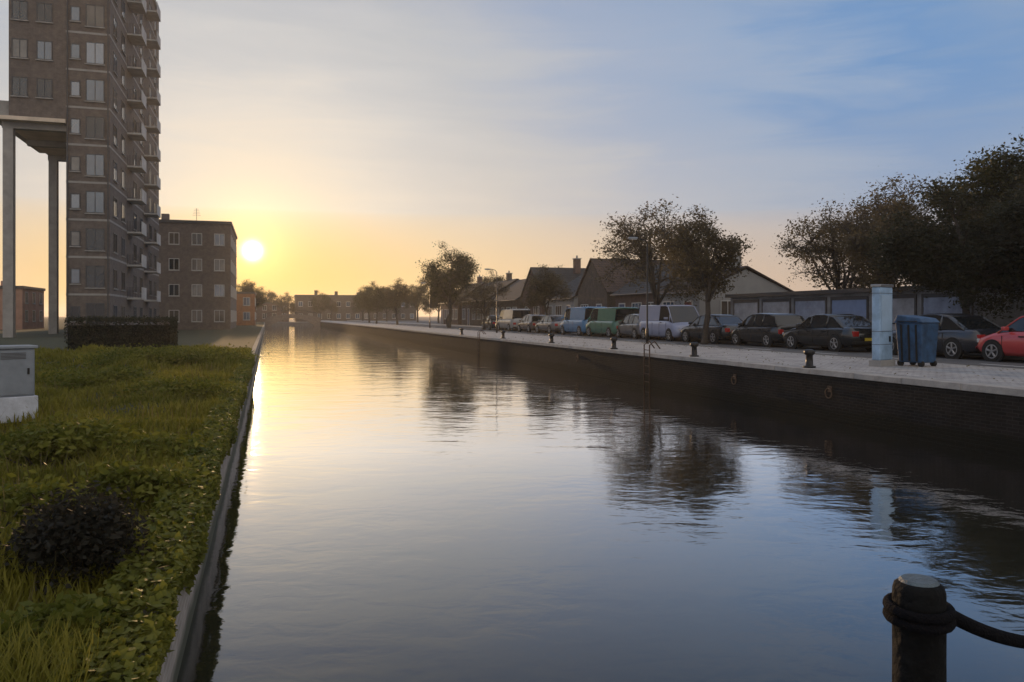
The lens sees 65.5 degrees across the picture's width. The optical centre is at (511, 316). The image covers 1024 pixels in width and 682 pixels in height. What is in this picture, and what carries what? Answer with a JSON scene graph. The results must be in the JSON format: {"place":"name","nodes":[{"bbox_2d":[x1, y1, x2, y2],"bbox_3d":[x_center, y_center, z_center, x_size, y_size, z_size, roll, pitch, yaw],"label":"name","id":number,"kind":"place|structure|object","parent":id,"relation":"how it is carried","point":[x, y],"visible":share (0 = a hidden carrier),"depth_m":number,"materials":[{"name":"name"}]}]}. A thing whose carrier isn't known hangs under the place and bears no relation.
{"place":"outdoors","nodes":[
{"label":"outdoors","id":0,"kind":"place"},
{"bbox_2d":[0,318,263,681],"bbox_3d":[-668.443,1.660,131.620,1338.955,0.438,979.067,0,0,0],"label":"grass bank","id":1,"kind":"structure","parent":0,"point":[241,336],"depth_m":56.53,"materials":[{"name":"green plant"}]},
{"bbox_2d":[0,345,37,422],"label":"utility cabinet","id":2,"kind":"object","parent":1,"relation":"on","point":[18,397],"visible":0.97,"depth_m":12.63,"materials":[{"name":"metal"}]},
{"bbox_2d":[0,281,45,329],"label":"brick block","id":3,"kind":"structure","parent":1,"relation":"on","point":[29,307],"depth_m":101.02,"materials":[{"name":"brown brick"}]},
{"bbox_2d":[0,463,103,525],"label":"leafy clump","id":4,"kind":"object","parent":1,"relation":"on","point":[17,501],"visible":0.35,"depth_m":6.05,"materials":[{"name":"green plant"}]},
{"bbox_2d":[0,585,130,672],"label":"leafy clump","id":5,"kind":"object","parent":1,"relation":"on","point":[95,607],"visible":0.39,"depth_m":3.87,"materials":[{"name":"green plant"}]},
{"bbox_2d":[1,607,139,678],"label":"leafy clump","id":6,"kind":"object","parent":1,"relation":"on","point":[48,641],"visible":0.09,"depth_m":3.75,"materials":[{"name":"green plant"}]},
{"bbox_2d":[0,480,154,601],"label":"dark shrub","id":7,"kind":"object","parent":1,"relation":"on","point":[90,534],"visible":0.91,"depth_m":4.83,"materials":[{"name":"green plant"}]},
{"bbox_2d":[0,0,160,337],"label":"apartment tower","id":8,"kind":"structure","parent":1,"relation":"on","point":[84,102],"depth_m":63.20,"materials":[{"name":"brick"}]},
{"bbox_2d":[10,76,28,97],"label":"window","id":9,"kind":"structure","parent":8,"relation":"in","point":[19,85],"depth_m":61.50,"materials":[{"name":"glass"}]},
{"bbox_2d":[10,38,28,59],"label":"window","id":10,"kind":"structure","parent":8,"relation":"in","point":[19,46],"depth_m":61.50,"materials":[{"name":"glass"}]},
{"bbox_2d":[10,0,28,21],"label":"window","id":11,"kind":"structure","parent":8,"relation":"in","point":[19,8],"depth_m":61.50,"materials":[{"name":"glass"}]},
{"bbox_2d":[35,78,52,98],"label":"window","id":12,"kind":"structure","parent":8,"relation":"in","point":[44,87],"depth_m":62.00,"materials":[{"name":"glass"}]},
{"bbox_2d":[35,40,52,61],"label":"window","id":13,"kind":"structure","parent":8,"relation":"in","point":[44,49],"depth_m":62.00,"materials":[{"name":"glass"}]},
{"bbox_2d":[35,2,52,23],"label":"window","id":14,"kind":"structure","parent":8,"relation":"in","point":[44,11],"depth_m":62.00,"materials":[{"name":"glass"}]},
{"bbox_2d":[69,268,80,284],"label":"window","id":15,"kind":"structure","parent":8,"relation":"in","point":[74,272],"depth_m":62.64,"materials":[{"name":"glass"}]},
{"bbox_2d":[69,231,80,246],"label":"window","id":16,"kind":"structure","parent":8,"relation":"in","point":[74,235],"depth_m":62.64,"materials":[{"name":"glass"}]},
{"bbox_2d":[69,193,80,209],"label":"window","id":17,"kind":"structure","parent":8,"relation":"in","point":[74,197],"depth_m":62.64,"materials":[{"name":"glass"}]},
{"bbox_2d":[69,156,80,171],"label":"window","id":18,"kind":"structure","parent":8,"relation":"in","point":[74,160],"depth_m":62.64,"materials":[{"name":"glass"}]},
{"bbox_2d":[69,118,80,134],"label":"window","id":19,"kind":"structure","parent":8,"relation":"in","point":[74,122],"depth_m":62.64,"materials":[{"name":"glass"}]},
{"bbox_2d":[69,80,80,97],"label":"window","id":20,"kind":"structure","parent":8,"relation":"in","point":[74,85],"depth_m":62.64,"materials":[{"name":"glass"}]},
{"bbox_2d":[69,43,80,59],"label":"window","id":21,"kind":"structure","parent":8,"relation":"in","point":[74,47],"depth_m":62.64,"materials":[{"name":"glass"}]},
{"bbox_2d":[69,5,80,22],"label":"window","id":22,"kind":"structure","parent":8,"relation":"in","point":[74,10],"depth_m":62.64,"materials":[{"name":"glass"}]},
{"bbox_2d":[84,265,104,288],"bbox_3d":[-33.008,-3.085,63.027,1.470,1.830,0.116,0,0,-17],"label":"window","id":23,"kind":"structure","parent":8,"relation":"in","point":[95,275],"depth_m":63.07,"materials":[{"name":"glass"}]},
{"bbox_2d":[84,228,104,251],"bbox_3d":[-33.008,-6.035,63.027,1.470,1.830,0.116,0,0,-17],"label":"window","id":24,"kind":"structure","parent":8,"relation":"in","point":[95,237],"depth_m":63.07,"materials":[{"name":"glass"}]},
{"bbox_2d":[84,191,104,214],"bbox_3d":[-33.008,-8.985,63.027,1.470,1.830,0.116,0,0,-17],"label":"window","id":25,"kind":"structure","parent":8,"relation":"in","point":[95,200],"depth_m":63.07,"materials":[{"name":"glass"}]},
{"bbox_2d":[84,153,104,176],"bbox_3d":[-33.008,-11.935,63.027,1.470,1.830,0.116,0,0,-17],"label":"window","id":26,"kind":"structure","parent":8,"relation":"in","point":[95,163],"depth_m":63.07,"materials":[{"name":"glass"}]},
{"bbox_2d":[84,116,104,139],"bbox_3d":[-33.008,-14.885,63.027,1.470,1.830,0.116,0,0,-17],"label":"window","id":27,"kind":"structure","parent":8,"relation":"in","point":[95,126],"depth_m":63.07,"materials":[{"name":"glass"}]},
{"bbox_2d":[84,79,104,102],"bbox_3d":[-33.008,-17.835,63.027,1.470,1.830,0.116,0,0,-17],"label":"window","id":28,"kind":"structure","parent":8,"relation":"in","point":[95,88],"depth_m":63.07,"materials":[{"name":"glass"}]},
{"bbox_2d":[84,41,104,65],"bbox_3d":[-33.008,-20.785,63.027,1.470,1.830,0.116,0,0,-17],"label":"window","id":29,"kind":"structure","parent":8,"relation":"in","point":[95,51],"depth_m":63.07,"materials":[{"name":"glass"}]},
{"bbox_2d":[84,4,104,28],"bbox_3d":[-33.008,-23.735,63.027,1.470,1.830,0.116,0,0,-17],"label":"window","id":30,"kind":"structure","parent":8,"relation":"in","point":[95,14],"depth_m":63.07,"materials":[{"name":"glass"}]},
{"bbox_2d":[86,303,104,324],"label":"window","id":31,"kind":"structure","parent":8,"relation":"in","point":[93,309],"depth_m":63.07,"materials":[{"name":"glass"}]},
{"bbox_2d":[1,517,166,590],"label":"leafy clump","id":32,"kind":"object","parent":1,"relation":"on","point":[151,539],"visible":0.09,"depth_m":5.16,"materials":[{"name":"green plant"}]},
{"bbox_2d":[0,411,175,468],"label":"leafy clump","id":33,"kind":"object","parent":1,"relation":"on","point":[61,436],"visible":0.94,"depth_m":9.06,"materials":[{"name":"green plant"}]},
{"bbox_2d":[35,359,162,391],"bbox_3d":[-9.132,1.373,17.816,3.022,0.739,2.736,0,0,-17],"label":"leafy clump","id":34,"kind":"object","parent":1,"relation":"on","point":[87,378],"visible":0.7,"depth_m":17.54,"materials":[{"name":"green plant"}]},
{"bbox_2d":[0,359,229,644],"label":"dry stalks","id":35,"kind":"object","parent":1,"relation":"on","point":[19,482],"visible":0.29,"depth_m":9.07,"materials":[{"name":"plant"}]},
{"bbox_2d":[63,315,178,349],"bbox_3d":[-19.979,0.839,40.928,5.124,1.846,2.124,0,0,-17],"label":"hedge","id":36,"kind":"object","parent":1,"relation":"on","point":[108,334],"visible":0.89,"depth_m":40.11,"materials":[{"name":"green plant"}]},
{"bbox_2d":[52,343,193,369],"bbox_3d":[-12.191,1.292,25.622,3.776,0.902,4.583,0,0,0],"label":"leafy clump","id":37,"kind":"object","parent":1,"relation":"on","point":[153,354],"visible":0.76,"depth_m":25.41,"materials":[{"name":"green plant"}]},
{"bbox_2d":[76,452,209,512],"bbox_3d":[-3.311,1.478,7.056,0.951,0.524,1.119,0,0,27],"label":"leafy clump","id":38,"kind":"object","parent":1,"relation":"on","point":[123,476],"visible":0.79,"depth_m":6.94,"materials":[{"name":"green plant"}]},
{"bbox_2d":[99,429,229,466],"bbox_3d":[-3.973,1.529,9.181,1.351,0.424,1.652,0,0,-17],"label":"leafy clump","id":39,"kind":"object","parent":1,"relation":"on","point":[165,437],"visible":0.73,"depth_m":8.91,"materials":[{"name":"green plant"}]},
{"bbox_2d":[107,372,246,400],"bbox_3d":[-6.602,1.399,15.606,2.295,0.685,2.209,0,0,-37],"label":"leafy clump","id":40,"kind":"object","parent":1,"relation":"on","point":[194,387],"visible":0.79,"depth_m":15.41,"materials":[{"name":"green plant"}]},
{"bbox_2d":[159,208,237,329],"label":"apartment block","id":41,"kind":"structure","parent":1,"relation":"on","point":[197,278],"depth_m":98.00,"materials":[{"name":"brick"}]},
{"bbox_2d":[143,342,268,364],"bbox_3d":[-10.831,1.310,27.554,4.654,0.867,3.806,0,0,-17],"label":"leafy clump","id":42,"kind":"object","parent":1,"relation":"on","point":[203,355],"visible":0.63,"depth_m":27.07,"materials":[{"name":"green plant"}]},
{"bbox_2d":[236,292,255,324],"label":"brick block","id":43,"kind":"structure","parent":1,"relation":"on","point":[246,307],"depth_m":142.29,"materials":[{"name":"orange brick"}]},
{"bbox_2d":[240,280,267,307],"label":"canal tree","id":44,"kind":"object","parent":1,"relation":"on","point":[260,299],"visible":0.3,"depth_m":167.18,"materials":[{"name":"green plant"}]},
{"bbox_2d":[256,302,288,321],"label":"block","id":45,"kind":"structure","parent":1,"relation":"on","point":[261,315],"depth_m":229.43,"materials":[{"name":"red brick"}]},
{"bbox_2d":[103,323,264,681],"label":"quay wall","id":46,"kind":"structure","parent":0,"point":[170,666],"depth_m":5.94,"materials":[{"name":"concrete"}]},
{"bbox_2d":[45,353,254,681],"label":"trailing ivy","id":47,"kind":"object","parent":46,"relation":"attached to","point":[171,581],"visible":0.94,"depth_m":4.90,"materials":[{"name":"green plant"}]},
{"bbox_2d":[263,319,312,324],"bbox_3d":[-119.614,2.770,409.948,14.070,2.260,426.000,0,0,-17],"label":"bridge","id":48,"kind":"structure","parent":0,"point":[291,322],"depth_m":206.54,"materials":[{"name":"concrete"}]},
{"bbox_2d":[269,291,298,321],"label":"canal tree","id":49,"kind":"object","parent":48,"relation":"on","point":[287,298],"visible":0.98,"depth_m":216.81,"materials":[{"name":"green plant"}]},
{"bbox_2d":[0,0,1023,318],"label":"sky","id":50,"kind":"structure","parent":0,"point":[338,141],"materials":[{"name":"blue"}]},
{"bbox_2d":[177,325,1023,681],"bbox_3d":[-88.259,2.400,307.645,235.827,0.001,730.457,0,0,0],"label":"water","id":51,"kind":"structure","parent":0,"point":[395,511],"depth_m":8.83,"materials":[{"name":"blue liquid"}]},
{"bbox_2d":[892,574,946,681],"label":"mooring post","id":52,"kind":"object","parent":51,"relation":"in","point":[917,657],"visible":0.81,"depth_m":4.84,"materials":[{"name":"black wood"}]},
{"bbox_2d":[882,592,1023,648],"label":"mooring rope","id":53,"kind":"object","parent":52,"relation":"attached to","point":[949,619],"visible":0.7,"depth_m":4.88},
{"bbox_2d":[291,316,1023,368],"bbox_3d":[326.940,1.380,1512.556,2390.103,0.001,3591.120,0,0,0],"label":"ground","id":54,"kind":"structure","parent":0,"point":[981,361],"depth_m":35.02,"materials":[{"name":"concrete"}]},
{"bbox_2d":[308,290,331,315],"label":"canal tree","id":55,"kind":"object","parent":54,"relation":"on","point":[322,302],"visible":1,"depth_m":219.69,"materials":[{"name":"green plant"}]},
{"bbox_2d":[294,290,415,321],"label":"block","id":56,"kind":"structure","parent":54,"relation":"on","point":[343,313],"depth_m":239.85,"materials":[{"name":"brown brick"}]},
{"bbox_2d":[350,281,384,322],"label":"canal tree","id":57,"kind":"object","parent":54,"relation":"on","point":[360,297],"visible":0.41,"depth_m":162.83,"materials":[{"name":"green plant"}]},
{"bbox_2d":[361,281,389,323],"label":"canal tree","id":58,"kind":"object","parent":54,"relation":"on","point":[369,306],"visible":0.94,"depth_m":144.69,"materials":[{"name":"green plant"}]},
{"bbox_2d":[381,278,415,324],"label":"canal tree","id":59,"kind":"object","parent":54,"relation":"on","point":[400,294],"visible":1,"depth_m":127.39,"materials":[{"name":"green plant"}]},
{"bbox_2d":[400,279,428,321],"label":"canal tree","id":60,"kind":"object","parent":54,"relation":"on","point":[417,300],"visible":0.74,"depth_m":176.54,"materials":[{"name":"green plant"}]},
{"bbox_2d":[422,289,443,322],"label":"canal tree","id":61,"kind":"object","parent":54,"relation":"on","point":[428,304],"visible":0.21,"depth_m":159.13,"materials":[{"name":"green plant"}]},
{"bbox_2d":[417,260,477,325],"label":"canal tree","id":62,"kind":"object","parent":54,"relation":"on","point":[425,281],"visible":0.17,"depth_m":106.05,"materials":[{"name":"green plant"}]},
{"bbox_2d":[415,241,481,327],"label":"canal tree","id":63,"kind":"object","parent":54,"relation":"on","point":[464,270],"visible":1,"depth_m":93.34,"materials":[{"name":"green plant"}]},
{"bbox_2d":[438,275,485,324],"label":"brick house","id":64,"kind":"structure","parent":54,"relation":"on","point":[456,316],"depth_m":118.79,"materials":[{"name":"brick"}]},
{"bbox_2d":[456,277,511,329],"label":"canal tree","id":65,"kind":"object","parent":54,"relation":"on","point":[485,292],"visible":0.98,"depth_m":80.57,"materials":[{"name":"green plant"}]},
{"bbox_2d":[459,271,518,325],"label":"brick house","id":66,"kind":"structure","parent":54,"relation":"on","point":[468,318],"depth_m":107.34,"materials":[{"name":"brick"}]},
{"bbox_2d":[497,309,530,330],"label":"parked van","id":67,"kind":"object","parent":54,"relation":"on","point":[508,319],"visible":0.69,"depth_m":72.86,"materials":[{"name":"paint"}]},
{"bbox_2d":[489,266,542,314],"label":"brick house","id":68,"kind":"structure","parent":54,"relation":"on","point":[513,296],"depth_m":94.61,"materials":[{"name":"brick"}]},
{"bbox_2d":[518,314,544,331],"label":"parked car","id":69,"kind":"object","parent":54,"relation":"on","point":[529,322],"visible":0.59,"depth_m":67.54,"materials":[{"name":"paint"}]},
{"bbox_2d":[515,263,574,332],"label":"canal tree","id":70,"kind":"object","parent":54,"relation":"on","point":[544,287],"visible":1,"depth_m":65.16,"materials":[{"name":"green plant"}]},
{"bbox_2d":[520,255,585,314],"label":"brick house","id":71,"kind":"structure","parent":54,"relation":"on","point":[574,272],"depth_m":85.00,"materials":[{"name":"brick"}]},
{"bbox_2d":[535,315,570,333],"bbox_3d":[3.342,0.674,64.122,2.100,1.532,4.600,0,0,-18],"label":"parked car","id":72,"kind":"object","parent":54,"relation":"on","point":[550,323],"visible":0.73,"depth_m":62.94,"materials":[{"name":"paint"}]},
{"bbox_2d":[545,275,582,314],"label":"rendered house","id":73,"kind":"structure","parent":54,"relation":"on","point":[558,307],"depth_m":77.30,"materials":[{"name":"paint"}]},
{"bbox_2d":[560,307,606,335],"bbox_3d":[5.164,0.389,57.865,2.280,2.102,5.140,0,0,-17],"label":"parked van","id":74,"kind":"object","parent":54,"relation":"on","point":[574,320],"visible":0.62,"depth_m":56.77,"materials":[{"name":"paint"}]},
{"bbox_2d":[585,307,638,337],"bbox_3d":[6.633,0.429,53.194,2.189,2.018,4.934,0,0,-19],"label":"parked van","id":75,"kind":"object","parent":54,"relation":"on","point":[603,321],"visible":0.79,"depth_m":51.78,"materials":[{"name":"paint"}]},
{"bbox_2d":[575,256,663,306],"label":"brick house","id":76,"kind":"structure","parent":54,"relation":"on","point":[588,293],"depth_m":68.64,"materials":[{"name":"brick"}]},
{"bbox_2d":[615,314,660,338],"bbox_3d":[7.904,0.649,49.637,2.060,1.582,4.040,0,0,-16],"label":"parked car","id":77,"kind":"object","parent":54,"relation":"on","point":[628,325],"visible":0.5,"depth_m":49.05,"materials":[{"name":"paint"}]},
{"bbox_2d":[584,194,732,338],"bbox_3d":[9.124,-2.915,48.558,8.833,8.921,9.424,0,0,-5],"label":"quay tree","id":78,"kind":"object","parent":54,"relation":"on","point":[637,246],"visible":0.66,"depth_m":47.64,"materials":[{"name":"green plant"}]},
{"bbox_2d":[610,261,718,308],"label":"brick house","id":79,"kind":"structure","parent":54,"relation":"on","point":[627,296],"depth_m":62.26,"materials":[{"name":"brick"}]},
{"bbox_2d":[638,305,698,340],"bbox_3d":[9.127,0.389,45.706,2.280,2.102,5.140,0,0,-15],"label":"parked van","id":80,"kind":"object","parent":54,"relation":"on","point":[668,322],"visible":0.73,"depth_m":44.48,"materials":[{"name":"paint"}]},
{"bbox_2d":[329,320,1023,369],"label":"kerb","id":81,"kind":"structure","parent":54,"relation":"on","point":[757,350],"depth_m":28.27,"materials":[{"name":"concrete"}]},
{"bbox_2d":[347,320,1023,359],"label":"kerb","id":82,"kind":"structure","parent":54,"relation":"on","point":[972,355],"depth_m":40.43,"materials":[{"name":"stone"}]},
{"bbox_2d":[648,204,756,343],"bbox_3d":[9.155,-2.072,38.977,5.819,7.063,5.649,0,0,-36],"label":"quay tree","id":83,"kind":"object","parent":54,"relation":"on","point":[707,271],"visible":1,"depth_m":38.70,"materials":[{"name":"green plant"}]},
{"bbox_2d":[680,314,747,343],"bbox_3d":[10.428,0.674,41.031,2.100,1.532,4.600,0,0,-17],"label":"parked car","id":84,"kind":"object","parent":54,"relation":"on","point":[721,327],"visible":0.66,"depth_m":39.82,"materials":[{"name":"paint"}]},
{"bbox_2d":[660,254,792,315],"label":"brick house","id":85,"kind":"structure","parent":54,"relation":"on","point":[753,281],"depth_m":53.15,"materials":[{"name":"tile"}]},
{"bbox_2d":[730,313,804,346],"bbox_3d":[11.788,0.649,36.793,2.060,1.582,4.040,0,0,-16],"label":"parked car","id":86,"kind":"object","parent":54,"relation":"on","point":[766,329],"visible":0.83,"depth_m":35.59,"materials":[{"name":"paint"}]},
{"bbox_2d":[781,314,871,351],"bbox_3d":[12.982,0.674,32.418,2.100,1.532,4.600,0,0,-16],"label":"parked car","id":87,"kind":"object","parent":54,"relation":"on","point":[834,332],"visible":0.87,"depth_m":31.28,"materials":[{"name":"paint"}]},
{"bbox_2d":[769,196,890,289],"bbox_3d":[17.347,-2.506,41.762,7.091,8.055,6.646,0,0,45],"label":"garden tree","id":88,"kind":"object","parent":54,"relation":"on","point":[815,249],"visible":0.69,"depth_m":41.23,"materials":[{"name":"green plant"}]},
{"bbox_2d":[725,283,1023,330],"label":"garage row","id":89,"kind":"object","parent":54,"relation":"on","point":[807,304],"visible":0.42,"depth_m":37.72,"materials":[{"name":"metal"}]},
{"bbox_2d":[733,299,758,320],"bbox_3d":[13.586,0.160,46.275,0.057,2.220,2.560,0,0,-17],"label":"door","id":90,"kind":"structure","parent":89,"relation":"in","point":[740,307],"depth_m":46.30,"materials":[{"name":"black metal"}]},
{"bbox_2d":[762,298,790,312],"bbox_3d":[14.425,0.160,43.541,0.057,2.220,2.560,0,0,-17],"label":"door","id":91,"kind":"structure","parent":89,"relation":"in","point":[784,304],"depth_m":43.45,"materials":[{"name":"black metal"}]},
{"bbox_2d":[794,297,826,319],"bbox_3d":[15.265,0.160,40.807,0.057,2.220,2.560,0,0,-17],"label":"door","id":92,"kind":"structure","parent":89,"relation":"in","point":[808,307],"depth_m":40.76,"materials":[{"name":"metal"}]},
{"bbox_2d":[830,296,868,319],"bbox_3d":[16.104,0.160,38.073,0.057,2.220,2.560,0,0,-17],"label":"door","id":93,"kind":"structure","parent":89,"relation":"in","point":[843,304],"depth_m":37.93,"materials":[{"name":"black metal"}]},
{"bbox_2d":[892,294,916,330],"bbox_3d":[16.933,0.160,35.341,0.087,2.220,2.560,0,0,-17],"label":"door","id":94,"kind":"structure","parent":89,"relation":"in","point":[908,302],"depth_m":34.79,"materials":[{"name":"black metal"}]},
{"bbox_2d":[921,293,972,314],"bbox_3d":[17.783,0.160,32.605,0.057,2.220,2.560,0,0,-17],"label":"door","id":95,"kind":"structure","parent":89,"relation":"in","point":[929,305],"depth_m":32.94,"materials":[{"name":"metal"}]},
{"bbox_2d":[781,172,967,289],"bbox_3d":[21.048,-3.611,45.727,11.183,10.393,10.481,0,0,-35],"label":"garden tree","id":96,"kind":"object","parent":54,"relation":"on","point":[877,201],"visible":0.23,"depth_m":44.90,"materials":[{"name":"green plant"}]},
{"bbox_2d":[830,191,959,297],"bbox_3d":[17.637,-2.072,36.393,6.400,7.063,6.214,0,0,-34],"label":"garden tree","id":97,"kind":"object","parent":54,"relation":"on","point":[857,244],"visible":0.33,"depth_m":35.65,"materials":[{"name":"green plant"}]},
{"bbox_2d":[861,172,1023,321],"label":"garden tree","id":98,"kind":"object","parent":54,"relation":"on","point":[938,259],"visible":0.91,"depth_m":29.40,"materials":[{"name":"green plant"}]},
{"bbox_2d":[892,313,1000,358],"bbox_3d":[14.698,0.674,27.261,2.100,1.532,4.600,0,0,-16],"label":"parked car","id":99,"kind":"object","parent":54,"relation":"on","point":[959,334],"visible":0.37,"depth_m":25.80,"materials":[{"name":"paint"}]},
{"bbox_2d":[924,127,1023,282],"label":"garden tree","id":100,"kind":"object","parent":54,"relation":"on","point":[985,179],"visible":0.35,"depth_m":31.65,"materials":[{"name":"green plant"}]},
{"bbox_2d":[971,163,1023,274],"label":"garden tree","id":101,"kind":"object","parent":54,"relation":"on","point":[1013,211],"visible":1,"depth_m":26.30,"materials":[{"name":"green plant"}]},
{"bbox_2d":[976,316,1023,361],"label":"parked car","id":102,"kind":"object","parent":54,"relation":"on","point":[1006,341],"visible":0.99,"depth_m":23.75,"materials":[{"name":"paint"}]},
{"bbox_2d":[320,321,1023,455],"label":"quay wall","id":103,"kind":"structure","parent":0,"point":[989,416],"depth_m":19.20,"materials":[{"name":"concrete"}]},
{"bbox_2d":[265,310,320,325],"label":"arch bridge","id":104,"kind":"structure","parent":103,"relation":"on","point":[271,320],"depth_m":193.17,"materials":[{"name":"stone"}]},
{"bbox_2d":[803,349,815,367],"bbox_3d":[7.279,1.035,19.495,0.292,0.450,0.300,0,0,-17],"label":"mooring bollard","id":105,"kind":"object","parent":103,"relation":"on","point":[809,353],"visible":1,"depth_m":19.42,"materials":[{"name":"black metal"}]},
{"bbox_2d":[321,320,1023,385],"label":"pavement","id":106,"kind":"structure","parent":0,"point":[1004,376],"depth_m":23.16,"materials":[{"name":"grey concrete"}]},
{"bbox_2d":[628,237,648,343],"bbox_3d":[5.762,-1.160,36.289,1.017,4.860,0.180,0,0,-17],"label":"street lamp","id":107,"kind":"object","parent":106,"relation":"on","point":[647,328],"visible":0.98,"depth_m":36.38,"materials":[{"name":"black metal"}]},
{"bbox_2d":[869,284,894,366],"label":"information pillar","id":108,"kind":"structure","parent":106,"relation":"on","point":[881,331],"depth_m":20.04,"materials":[{"name":"metal"}]},
{"bbox_2d":[894,315,939,366],"bbox_3d":[10.239,0.622,20.188,0.807,1.296,0.794,0,0,-29],"label":"recycling container","id":109,"kind":"object","parent":106,"relation":"on","point":[917,336],"visible":0.98,"depth_m":19.97,"materials":[{"name":"plastic"}]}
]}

